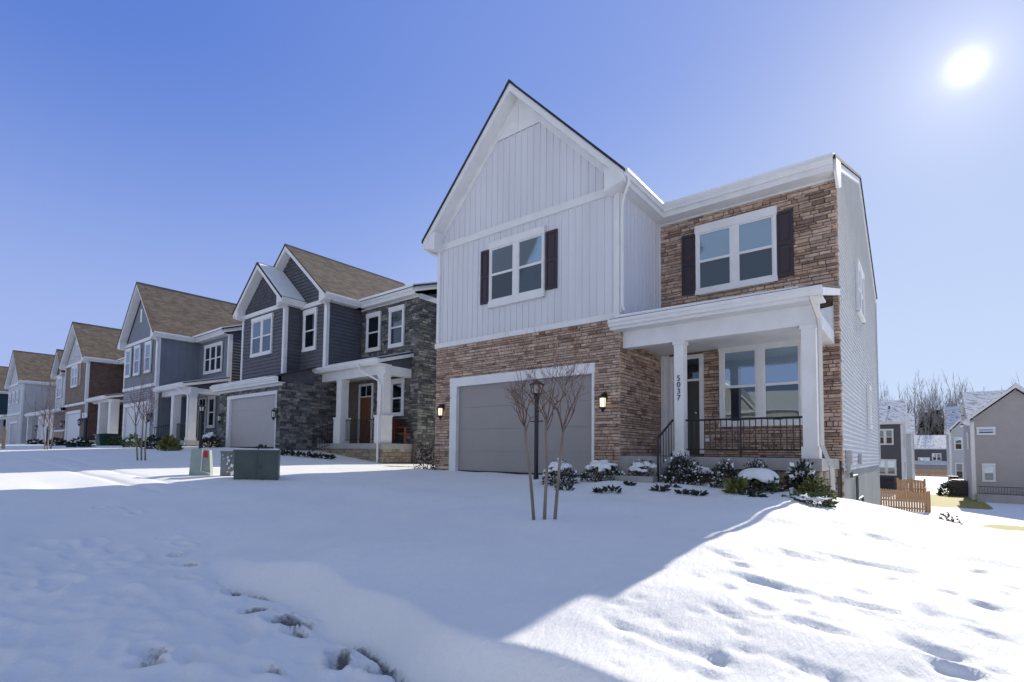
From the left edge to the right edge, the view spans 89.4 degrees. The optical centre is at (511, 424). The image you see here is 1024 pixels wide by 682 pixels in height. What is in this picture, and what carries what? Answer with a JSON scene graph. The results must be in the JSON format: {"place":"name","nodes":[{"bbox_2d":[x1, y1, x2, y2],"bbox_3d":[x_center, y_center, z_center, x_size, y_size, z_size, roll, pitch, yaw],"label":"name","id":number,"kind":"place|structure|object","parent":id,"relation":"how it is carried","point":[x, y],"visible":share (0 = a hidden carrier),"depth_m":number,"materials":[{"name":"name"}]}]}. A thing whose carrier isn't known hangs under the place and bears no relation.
{"place":"outdoors","nodes":[
{"label":"outdoors","id":0,"kind":"place"},
{"bbox_2d":[0,443,1023,681],"bbox_3d":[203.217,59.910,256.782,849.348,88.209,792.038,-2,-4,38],"label":"snowy ground","id":1,"kind":"structure","parent":0,"point":[119,563],"depth_m":4.16,"materials":[{"name":"white snow"}]},
{"bbox_2d":[1,426,5,448],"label":"sapling stake","id":2,"kind":"object","parent":1,"relation":"on","point":[3,437],"visible":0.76,"depth_m":21.69,"materials":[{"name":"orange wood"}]},
{"bbox_2d":[0,366,8,442],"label":"house","id":3,"kind":"structure","parent":1,"relation":"on","point":[4,393],"depth_m":57.23,"materials":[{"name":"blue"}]},
{"bbox_2d":[4,350,55,443],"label":"house","id":4,"kind":"structure","parent":1,"relation":"on","point":[26,371],"depth_m":48.78,"materials":[{"name":"beige"}]},
{"bbox_2d":[10,423,16,442],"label":"garage door","id":5,"kind":"structure","parent":4,"relation":"in","point":[14,426],"depth_m":49.46,"materials":[{"name":"white metal"}]},
{"bbox_2d":[26,438,43,443],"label":"shrub","id":6,"kind":"object","parent":1,"relation":"on","point":[33,441],"visible":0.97,"depth_m":31.72,"materials":[{"name":"green plant"}]},
{"bbox_2d":[24,349,65,443],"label":"house","id":7,"kind":"structure","parent":1,"relation":"on","point":[58,430],"depth_m":40.39,"materials":[{"name":"beige"}]},
{"bbox_2d":[40,417,52,441],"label":"garage door","id":8,"kind":"structure","parent":7,"relation":"in","point":[45,427],"depth_m":42.68,"materials":[{"name":"white metal"}]},
{"bbox_2d":[56,376,62,397],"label":"window","id":9,"kind":"structure","parent":7,"relation":"in","point":[59,383],"depth_m":39.67,"materials":[{"name":"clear glass"}]},
{"bbox_2d":[25,368,72,449],"bbox_3d":[-18.527,-0.741,20.589,1.833,3.543,1.296,-1,-3,25],"label":"young tree","id":10,"kind":"object","parent":1,"relation":"on","point":[49,423],"visible":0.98,"depth_m":20.69,"materials":[{"name":"beige plant"}]},
{"bbox_2d":[45,436,67,445],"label":"shrub","id":11,"kind":"object","parent":1,"relation":"on","point":[58,441],"visible":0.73,"depth_m":27.17,"materials":[{"name":"green plant"}]},
{"bbox_2d":[65,436,95,446],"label":"shrub","id":12,"kind":"object","parent":1,"relation":"on","point":[78,442],"visible":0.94,"depth_m":24.10,"materials":[{"name":"green plant"}]},
{"bbox_2d":[82,413,88,446],"bbox_3d":[-19.987,0.312,24.254,0.700,1.692,0.236,-2,-4,38],"label":"lamp post","id":13,"kind":"object","parent":1,"relation":"on","point":[85,425],"visible":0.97,"depth_m":24.20,"materials":[{"name":"black metal"}]},
{"bbox_2d":[59,321,124,443],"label":"house","id":14,"kind":"structure","parent":1,"relation":"on","point":[91,363],"depth_m":35.88,"materials":[{"name":"beige brick"}]},
{"bbox_2d":[67,413,79,441],"bbox_3d":[-30.940,0.328,36.590,3.750,2.160,0.050,-2,-4,38],"label":"garage door","id":15,"kind":"structure","parent":14,"relation":"in","point":[72,426],"depth_m":36.76,"materials":[{"name":"white metal"}]},
{"bbox_2d":[70,365,78,387],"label":"window","id":16,"kind":"structure","parent":14,"relation":"in","point":[74,375],"depth_m":36.60,"materials":[{"name":"clear glass"}]},
{"bbox_2d":[93,433,119,445],"bbox_3d":[-21.647,0.844,27.661,0.894,0.704,1.021,-2,-4,38],"label":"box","id":17,"kind":"object","parent":1,"relation":"on","point":[100,439],"visible":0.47,"depth_m":27.29,"materials":[{"name":"green plastic"}]},
{"bbox_2d":[104,436,128,445],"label":"shrub","id":18,"kind":"object","parent":1,"relation":"on","point":[113,440],"visible":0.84,"depth_m":27.18,"materials":[{"name":"green plant"}]},
{"bbox_2d":[121,433,143,447],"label":"shrub","id":19,"kind":"object","parent":1,"relation":"on","point":[131,438],"visible":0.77,"depth_m":22.84,"materials":[{"name":"green plant"}]},
{"bbox_2d":[122,352,166,459],"bbox_3d":[-10.864,-0.571,15.200,1.103,3.319,1.074,1,-3,-11],"label":"young tree","id":20,"kind":"object","parent":1,"relation":"on","point":[145,409],"visible":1,"depth_m":15.22,"materials":[{"name":"beige plant"}]},
{"bbox_2d":[139,433,161,448],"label":"shrub","id":21,"kind":"object","parent":1,"relation":"on","point":[150,439],"visible":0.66,"depth_m":20.87,"materials":[{"name":"green plant"}]},
{"bbox_2d":[156,434,183,450],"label":"plant","id":22,"kind":"object","parent":1,"relation":"on","point":[170,442],"visible":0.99,"depth_m":19.11,"materials":[{"name":"green plant"}]},
{"bbox_2d":[117,281,241,446],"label":"house","id":23,"kind":"structure","parent":1,"relation":"on","point":[192,342],"depth_m":27.98,"materials":[{"name":"grey"}]},
{"bbox_2d":[124,348,131,378],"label":"window","id":24,"kind":"structure","parent":23,"relation":"in","point":[128,352],"depth_m":29.95,"materials":[{"name":"clear glass"}]},
{"bbox_2d":[133,344,140,375],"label":"window","id":25,"kind":"structure","parent":23,"relation":"in","point":[137,349],"depth_m":28.97,"materials":[{"name":"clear glass"}]},
{"bbox_2d":[125,405,149,442],"bbox_3d":[-20.774,0.079,28.773,4.200,2.190,0.050,-2,-4,38],"label":"garage door","id":26,"kind":"structure","parent":23,"relation":"in","point":[130,427],"depth_m":29.06,"materials":[{"name":"white metal"}]},
{"bbox_2d":[143,340,152,373],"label":"window","id":27,"kind":"structure","parent":23,"relation":"in","point":[148,345],"depth_m":27.89,"materials":[{"name":"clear glass"}]},
{"bbox_2d":[198,411,204,440],"bbox_3d":[-16.831,0.001,28.032,0.800,1.830,0.073,-2,-4,38],"label":"front door","id":28,"kind":"structure","parent":23,"relation":"in","point":[199,411],"depth_m":27.94,"materials":[{"name":"metal"}]},
{"bbox_2d":[206,395,215,427],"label":"window","id":29,"kind":"structure","parent":23,"relation":"in","point":[211,409],"depth_m":27.25,"materials":[{"name":"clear glass"}]},
{"bbox_2d":[203,341,222,374],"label":"window","id":30,"kind":"structure","parent":23,"relation":"in","point":[213,353],"depth_m":27.42,"materials":[{"name":"clear glass"}]},
{"bbox_2d":[189,448,212,475],"bbox_3d":[-7.088,0.914,11.829,0.439,0.731,0.377,2,-3,-20],"label":"pedestal","id":31,"kind":"object","parent":1,"relation":"on","point":[201,462],"visible":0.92,"depth_m":11.69,"materials":[{"name":"green plastic"}]},
{"bbox_2d":[198,405,205,447],"bbox_3d":[-10.854,0.189,18.068,0.218,1.799,0.252,-2,-4,38],"label":"lamp post","id":32,"kind":"object","parent":1,"relation":"on","point":[201,409],"visible":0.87,"depth_m":18.04,"materials":[{"name":"black metal"}]},
{"bbox_2d":[202,430,221,447],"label":"shrub","id":33,"kind":"object","parent":1,"relation":"on","point":[206,435],"visible":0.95,"depth_m":22.47,"materials":[{"name":"green plant"}]},
{"bbox_2d":[220,451,233,475],"bbox_3d":[-6.429,0.944,11.749,0.312,0.686,0.324,2,-3,-20],"label":"utility cabinet","id":34,"kind":"object","parent":1,"relation":"on","point":[227,464],"visible":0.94,"depth_m":11.61,"materials":[{"name":"grey plastic"}]},
{"bbox_2d":[233,444,281,479],"bbox_3d":[-5.551,0.857,11.296,0.904,0.872,0.565,2,-3,-20],"label":"transformer box","id":35,"kind":"object","parent":1,"relation":"on","point":[261,462],"visible":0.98,"depth_m":11.11,"materials":[{"name":"green metal"}]},
{"bbox_2d":[209,244,436,463],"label":"house","id":36,"kind":"structure","parent":1,"relation":"on","point":[338,358],"depth_m":21.34,"materials":[{"name":"grey wood"}]},
{"bbox_2d":[230,394,275,446],"bbox_3d":[-10.900,-0.065,21.847,4.120,2.180,0.050,-2,-4,38],"label":"garage door","id":37,"kind":"structure","parent":36,"relation":"in","point":[252,423],"depth_m":21.83,"materials":[{"name":"white metal"}]},
{"bbox_2d":[250,313,273,357],"bbox_3d":[-11.007,-3.883,22.752,1.910,1.760,0.076,-2,-4,38],"label":"window","id":38,"kind":"structure","parent":36,"relation":"in","point":[262,326],"depth_m":22.69,"materials":[{"name":"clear glass"}]},
{"bbox_2d":[302,307,317,352],"bbox_3d":[-8.450,-3.937,21.616,1.030,1.780,0.076,-2,-4,38],"label":"window","id":39,"kind":"structure","parent":36,"relation":"in","point":[309,336],"depth_m":21.60,"materials":[{"name":"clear glass"}]},
{"bbox_2d":[359,397,370,442],"bbox_3d":[-6.152,-0.175,21.743,0.790,1.930,0.019,-2,-4,38],"label":"front door","id":40,"kind":"structure","parent":36,"relation":"in","point":[365,403],"depth_m":21.76,"materials":[{"name":"brown wood"}]},
{"bbox_2d":[365,311,381,352],"bbox_3d":[-5.799,-3.857,21.638,0.970,1.640,0.076,-2,-4,38],"label":"window","id":41,"kind":"structure","parent":36,"relation":"in","point":[373,320],"depth_m":21.63,"materials":[{"name":"clear glass"}]},
{"bbox_2d":[388,304,405,348],"bbox_3d":[-4.624,-3.905,20.706,0.970,1.660,0.076,-2,-4,38],"label":"window","id":42,"kind":"structure","parent":36,"relation":"in","point":[396,325],"depth_m":20.70,"materials":[{"name":"clear glass"}]},
{"bbox_2d":[390,378,404,415],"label":"window","id":43,"kind":"structure","parent":36,"relation":"in","point":[397,385],"depth_m":20.45,"materials":[{"name":"clear glass"}]},
{"bbox_2d":[392,418,413,443],"bbox_3d":[-4.170,0.250,19.857,0.765,1.000,0.660,-1,-4,28],"label":"porch chair","id":44,"kind":"object","parent":36,"relation":"on","point":[398,424],"visible":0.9,"depth_m":19.80,"materials":[{"name":"red wood"}]},
{"bbox_2d":[408,442,436,469],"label":"shrub","id":45,"kind":"object","parent":1,"relation":"on","point":[425,455],"visible":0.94,"depth_m":14.59,"materials":[{"name":"green plant"}]},
{"bbox_2d":[529,379,543,479],"bbox_3d":[0.510,0.165,10.829,0.318,2.251,0.276,0,-3,8],"label":"lamp post","id":46,"kind":"object","parent":1,"relation":"on","point":[536,421],"visible":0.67,"depth_m":10.79,"materials":[{"name":"black paint"}]},
{"bbox_2d":[503,326,594,519],"bbox_3d":[0.377,0.037,5.688,1.080,2.230,0.767,0,-3,13],"label":"young tree","id":47,"kind":"object","parent":1,"relation":"on","point":[518,404],"visible":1,"depth_m":5.65,"materials":[{"name":"beige plant"}]},
{"bbox_2d":[541,458,580,485],"bbox_3d":[0.951,0.949,10.303,0.848,0.576,0.711,-2,-4,38],"label":"shrub","id":48,"kind":"object","parent":1,"relation":"on","point":[553,467],"visible":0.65,"depth_m":10.17,"materials":[{"name":"green plant"}]},
{"bbox_2d":[554,483,574,490],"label":"bed plant","id":49,"kind":"object","parent":1,"relation":"on","point":[569,486],"visible":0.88,"depth_m":8.93,"materials":[{"name":"green plant"}]},
{"bbox_2d":[591,486,603,492],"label":"bed plant","id":50,"kind":"object","parent":1,"relation":"on","point":[597,490],"visible":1,"depth_m":8.57,"materials":[{"name":"green plant"}]},
{"bbox_2d":[578,458,622,481],"bbox_3d":[1.803,0.939,10.466,0.993,0.559,0.875,-2,-4,38],"label":"shrub","id":51,"kind":"object","parent":1,"relation":"on","point":[606,466],"visible":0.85,"depth_m":10.33,"materials":[{"name":"green plant"}]},
{"bbox_2d":[602,484,621,492],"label":"bed plant","id":52,"kind":"object","parent":1,"relation":"on","point":[612,488],"visible":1,"depth_m":8.50,"materials":[{"name":"green plant"}]},
{"bbox_2d":[624,458,661,478],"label":"shrub","id":53,"kind":"object","parent":1,"relation":"on","point":[637,466],"visible":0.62,"depth_m":10.12,"materials":[{"name":"green plant"}]},
{"bbox_2d":[421,79,880,504],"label":"house","id":54,"kind":"structure","parent":1,"relation":"on","point":[735,322],"depth_m":11.90,"materials":[{"name":"white wood"}]},
{"bbox_2d":[488,225,545,308],"bbox_3d":[0.096,-3.877,12.894,1.750,1.720,0.076,-2,-4,38],"label":"window","id":55,"kind":"structure","parent":54,"relation":"in","point":[517,261],"depth_m":12.84,"materials":[{"name":"clear glass"}]},
{"bbox_2d":[458,374,591,474],"bbox_3d":[0.201,0.093,12.750,4.156,2.320,0.050,-2,-4,38],"label":"garage door","id":56,"kind":"structure","parent":54,"relation":"in","point":[491,432],"depth_m":12.77,"materials":[{"name":"white metal"}]},
{"bbox_2d":[687,381,699,453],"bbox_3d":[4.136,-0.166,12.282,0.620,1.710,0.073,-2,-4,38],"label":"front door","id":57,"kind":"structure","parent":54,"relation":"in","point":[692,386],"depth_m":12.20,"materials":[{"name":"metal"}]},
{"bbox_2d":[694,205,777,295],"bbox_3d":[5.047,-3.895,11.748,1.770,1.660,0.076,-2,-4,38],"label":"window","id":58,"kind":"structure","parent":54,"relation":"in","point":[739,251],"depth_m":11.70,"materials":[{"name":"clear glass"}]},
{"bbox_2d":[718,339,802,426],"bbox_3d":[5.405,-0.865,11.272,1.750,1.805,0.076,-2,-4,38],"label":"window","id":59,"kind":"structure","parent":54,"relation":"in","point":[765,379],"depth_m":11.24,"materials":[{"name":"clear glass"}]},
{"bbox_2d":[855,257,865,323],"bbox_3d":[9.495,-3.595,14.102,0.076,1.390,1.730,-2,-4,38],"label":"window","id":60,"kind":"structure","parent":54,"relation":"in","point":[860,298],"depth_m":13.95,"materials":[{"name":"clear glass"}]},
{"bbox_2d":[867,384,872,428],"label":"window","id":61,"kind":"structure","parent":54,"relation":"in","point":[869,403],"depth_m":15.33,"materials":[{"name":"clear glass"}]},
{"bbox_2d":[648,484,670,491],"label":"bed plant","id":62,"kind":"object","parent":1,"relation":"on","point":[662,488],"visible":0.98,"depth_m":8.54,"materials":[{"name":"green plant"}]},
{"bbox_2d":[674,489,690,493],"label":"bed plant","id":63,"kind":"object","parent":1,"relation":"on","point":[685,491],"visible":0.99,"depth_m":8.24,"materials":[{"name":"green plant"}]},
{"bbox_2d":[661,451,706,485],"bbox_3d":[3.164,0.832,9.583,0.874,0.704,0.646,-2,-4,38],"label":"shrub","id":64,"kind":"object","parent":1,"relation":"on","point":[685,469],"visible":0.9,"depth_m":9.52,"materials":[{"name":"green plant"}]},
{"bbox_2d":[676,466,713,483],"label":"shrub","id":65,"kind":"object","parent":1,"relation":"on","point":[706,470],"visible":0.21,"depth_m":9.75,"materials":[{"name":"green plant"}]},
{"bbox_2d":[689,489,708,495],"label":"bed plant","id":66,"kind":"object","parent":1,"relation":"on","point":[697,492],"visible":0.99,"depth_m":8.07,"materials":[{"name":"green plant"}]},
{"bbox_2d":[707,458,737,487],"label":"shrub","id":67,"kind":"object","parent":1,"relation":"on","point":[724,467],"visible":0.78,"depth_m":9.13,"materials":[{"name":"green plant"}]},
{"bbox_2d":[721,476,749,493],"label":"bed plant","id":68,"kind":"object","parent":1,"relation":"on","point":[731,485],"visible":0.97,"depth_m":8.09,"materials":[{"name":"green plant"}]},
{"bbox_2d":[737,488,762,495],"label":"bed plant","id":69,"kind":"object","parent":1,"relation":"on","point":[750,492],"visible":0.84,"depth_m":7.92,"materials":[{"name":"green plant"}]},
{"bbox_2d":[736,457,773,490],"bbox_3d":[4.183,0.854,8.848,0.650,0.593,0.557,-2,-4,38],"label":"shrub","id":70,"kind":"object","parent":1,"relation":"on","point":[753,464],"visible":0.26,"depth_m":8.78,"materials":[{"name":"green plant"}]},
{"bbox_2d":[748,493,767,497],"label":"bed plant","id":71,"kind":"object","parent":1,"relation":"on","point":[760,495],"visible":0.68,"depth_m":7.60,"materials":[{"name":"green plant"}]},
{"bbox_2d":[736,467,787,493],"bbox_3d":[4.035,0.947,8.573,0.938,0.506,0.816,-2,-4,38],"label":"shrub","id":72,"kind":"object","parent":1,"relation":"on","point":[762,475],"visible":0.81,"depth_m":8.37,"materials":[{"name":"green plant"}]},
{"bbox_2d":[782,458,819,492],"bbox_3d":[4.707,0.848,8.416,0.600,0.595,0.528,-2,-4,38],"label":"shrub","id":73,"kind":"object","parent":1,"relation":"on","point":[798,475],"visible":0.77,"depth_m":8.35,"materials":[{"name":"green plant"}]},
{"bbox_2d":[781,489,838,507],"bbox_3d":[4.306,1.085,7.476,0.734,0.296,0.706,2,-3,-17],"label":"plant","id":74,"kind":"object","parent":1,"relation":"on","point":[809,496],"visible":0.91,"depth_m":7.35,"materials":[{"name":"green plant"}]},
{"bbox_2d":[795,475,837,499],"bbox_3d":[4.770,0.995,8.110,0.582,0.393,0.477,-2,-4,38],"label":"shrub","id":75,"kind":"object","parent":1,"relation":"on","point":[825,489],"visible":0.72,"depth_m":8.05,"materials":[{"name":"green plant"}]},
{"bbox_2d":[880,477,894,490],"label":"air conditioner","id":76,"kind":"object","parent":1,"relation":"on","point":[887,483],"visible":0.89,"depth_m":45.74,"materials":[{"name":"black paint"}]},
{"bbox_2d":[879,400,907,489],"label":"house","id":77,"kind":"structure","parent":1,"relation":"on","point":[893,420],"depth_m":46.90,"materials":[{"name":"grey"}]},
{"bbox_2d":[880,429,893,444],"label":"window","id":78,"kind":"structure","parent":77,"relation":"in","point":[886,435],"depth_m":46.98,"materials":[{"name":"clear glass"}]},
{"bbox_2d":[879,459,896,475],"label":"window","id":79,"kind":"structure","parent":77,"relation":"in","point":[888,466],"depth_m":46.80,"materials":[{"name":"clear glass"}]},
{"bbox_2d":[880,488,930,511],"bbox_3d":[20.808,4.380,29.449,4.690,1.530,0.183,-2,-4,41],"label":"picket fence","id":80,"kind":"object","parent":1,"relation":"on","point":[922,503],"visible":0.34,"depth_m":28.53,"materials":[{"name":"orange wood"}]},
{"bbox_2d":[905,413,914,479],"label":"house","id":81,"kind":"structure","parent":1,"relation":"on","point":[909,438],"depth_m":65.04,"materials":[{"name":"grey"}]},
{"bbox_2d":[897,384,922,434],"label":"bare tree","id":82,"kind":"object","parent":1,"relation":"on","point":[909,407],"visible":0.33,"depth_m":117.04,"materials":[{"name":"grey plant"}]},
{"bbox_2d":[897,478,925,499],"bbox_3d":[28.049,4.694,36.365,1.625,1.770,0.182,-2,-4,37],"label":"board fence","id":83,"kind":"object","parent":1,"relation":"on","point":[913,487],"visible":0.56,"depth_m":36.32,"materials":[{"name":"orange wood"}]},
{"bbox_2d":[905,375,927,434],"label":"bare tree","id":84,"kind":"object","parent":1,"relation":"on","point":[917,406],"visible":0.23,"depth_m":117.02,"materials":[{"name":"grey plant"}]},
{"bbox_2d":[906,382,931,434],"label":"bare tree","id":85,"kind":"object","parent":1,"relation":"on","point":[917,408],"visible":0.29,"depth_m":127.60,"materials":[{"name":"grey plant"}]},
{"bbox_2d":[923,484,927,511],"bbox_3d":[25.525,4.601,31.922,0.181,1.420,10.022,-2,-4,38],"label":"board fence","id":86,"kind":"object","parent":1,"relation":"on","point":[925,489],"visible":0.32,"depth_m":31.94,"materials":[{"name":"orange wood"}]},
{"bbox_2d":[912,374,939,434],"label":"bare tree","id":87,"kind":"object","parent":1,"relation":"on","point":[927,417],"visible":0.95,"depth_m":112.69,"materials":[{"name":"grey plant"}]},
{"bbox_2d":[916,412,938,434],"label":"evergreen tree","id":88,"kind":"object","parent":1,"relation":"on","point":[922,423],"visible":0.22,"depth_m":125.15,"materials":[{"name":"green plant"}]},
{"bbox_2d":[914,435,946,473],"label":"house","id":89,"kind":"structure","parent":1,"relation":"on","point":[930,452],"depth_m":99.55,"materials":[{"name":"grey"}]},
{"bbox_2d":[918,457,929,460],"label":"window","id":90,"kind":"structure","parent":89,"relation":"in","point":[919,458],"depth_m":99.95,"materials":[{"name":"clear glass"}]},
{"bbox_2d":[932,453,941,460],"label":"window","id":91,"kind":"structure","parent":89,"relation":"in","point":[935,456],"depth_m":98.79,"materials":[{"name":"clear glass"}]},
{"bbox_2d":[915,469,947,476],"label":"board fence","id":92,"kind":"object","parent":1,"relation":"on","point":[924,472],"visible":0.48,"depth_m":83.77,"materials":[{"name":"orange wood"}]},
{"bbox_2d":[918,386,944,429],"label":"bare tree","id":93,"kind":"object","parent":1,"relation":"on","point":[935,404],"visible":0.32,"depth_m":128.03,"materials":[{"name":"grey plant"}]},
{"bbox_2d":[917,375,949,427],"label":"bare tree","id":94,"kind":"object","parent":1,"relation":"on","point":[933,400],"visible":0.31,"depth_m":129.95,"materials":[{"name":"grey plant"}]},
{"bbox_2d":[926,409,943,434],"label":"evergreen tree","id":95,"kind":"object","parent":1,"relation":"on","point":[937,424],"visible":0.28,"depth_m":122.01,"materials":[{"name":"green plant"}]},
{"bbox_2d":[935,482,957,495],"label":"shrub","id":96,"kind":"object","parent":1,"relation":"on","point":[944,486],"visible":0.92,"depth_m":40.63,"materials":[{"name":"green plant"}]},
{"bbox_2d":[930,368,966,434],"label":"bare tree","id":97,"kind":"object","parent":1,"relation":"on","point":[940,409],"visible":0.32,"depth_m":115.26,"materials":[{"name":"grey plant"}]},
{"bbox_2d":[935,512,962,524],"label":"plant","id":98,"kind":"object","parent":1,"relation":"on","point":[947,517],"visible":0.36,"depth_m":22.07,"materials":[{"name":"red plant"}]},
{"bbox_2d":[937,376,966,431],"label":"bare tree","id":99,"kind":"object","parent":1,"relation":"on","point":[952,404],"visible":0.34,"depth_m":118.64,"materials":[{"name":"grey plant"}]},
{"bbox_2d":[946,376,961,405],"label":"bare tree","id":100,"kind":"object","parent":1,"relation":"on","point":[954,391],"visible":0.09,"depth_m":111.05,"materials":[{"name":"grey plant"}]},
{"bbox_2d":[944,406,964,481],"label":"house","id":101,"kind":"structure","parent":1,"relation":"on","point":[953,431],"depth_m":59.37,"materials":[{"name":"grey"}]},
{"bbox_2d":[954,437,962,449],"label":"window","id":102,"kind":"structure","parent":101,"relation":"in","point":[958,441],"depth_m":59.05,"materials":[{"name":"clear glass"}]},
{"bbox_2d":[955,462,963,478],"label":"window","id":103,"kind":"structure","parent":101,"relation":"in","point":[959,467],"depth_m":58.87,"materials":[{"name":"clear glass"}]},
{"bbox_2d":[948,479,967,496],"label":"air conditioner","id":104,"kind":"object","parent":1,"relation":"on","point":[960,486],"visible":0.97,"depth_m":40.03,"materials":[{"name":"grey metal"}]},
{"bbox_2d":[959,383,1023,503],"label":"house","id":105,"kind":"structure","parent":1,"relation":"on","point":[992,423],"depth_m":35.14,"materials":[{"name":"grey"}]},
{"bbox_2d":[976,427,995,434],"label":"window","id":106,"kind":"structure","parent":105,"relation":"in","point":[980,430],"depth_m":35.45,"materials":[{"name":"clear glass"}]},
{"bbox_2d":[981,463,995,481],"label":"window","id":107,"kind":"structure","parent":105,"relation":"in","point":[988,469],"depth_m":35.27,"materials":[{"name":"clear glass"}]},
{"bbox_2d":[0,0,1023,432],"label":"sky","id":108,"kind":"structure","parent":0,"point":[179,145],"materials":[{"name":"blue"}]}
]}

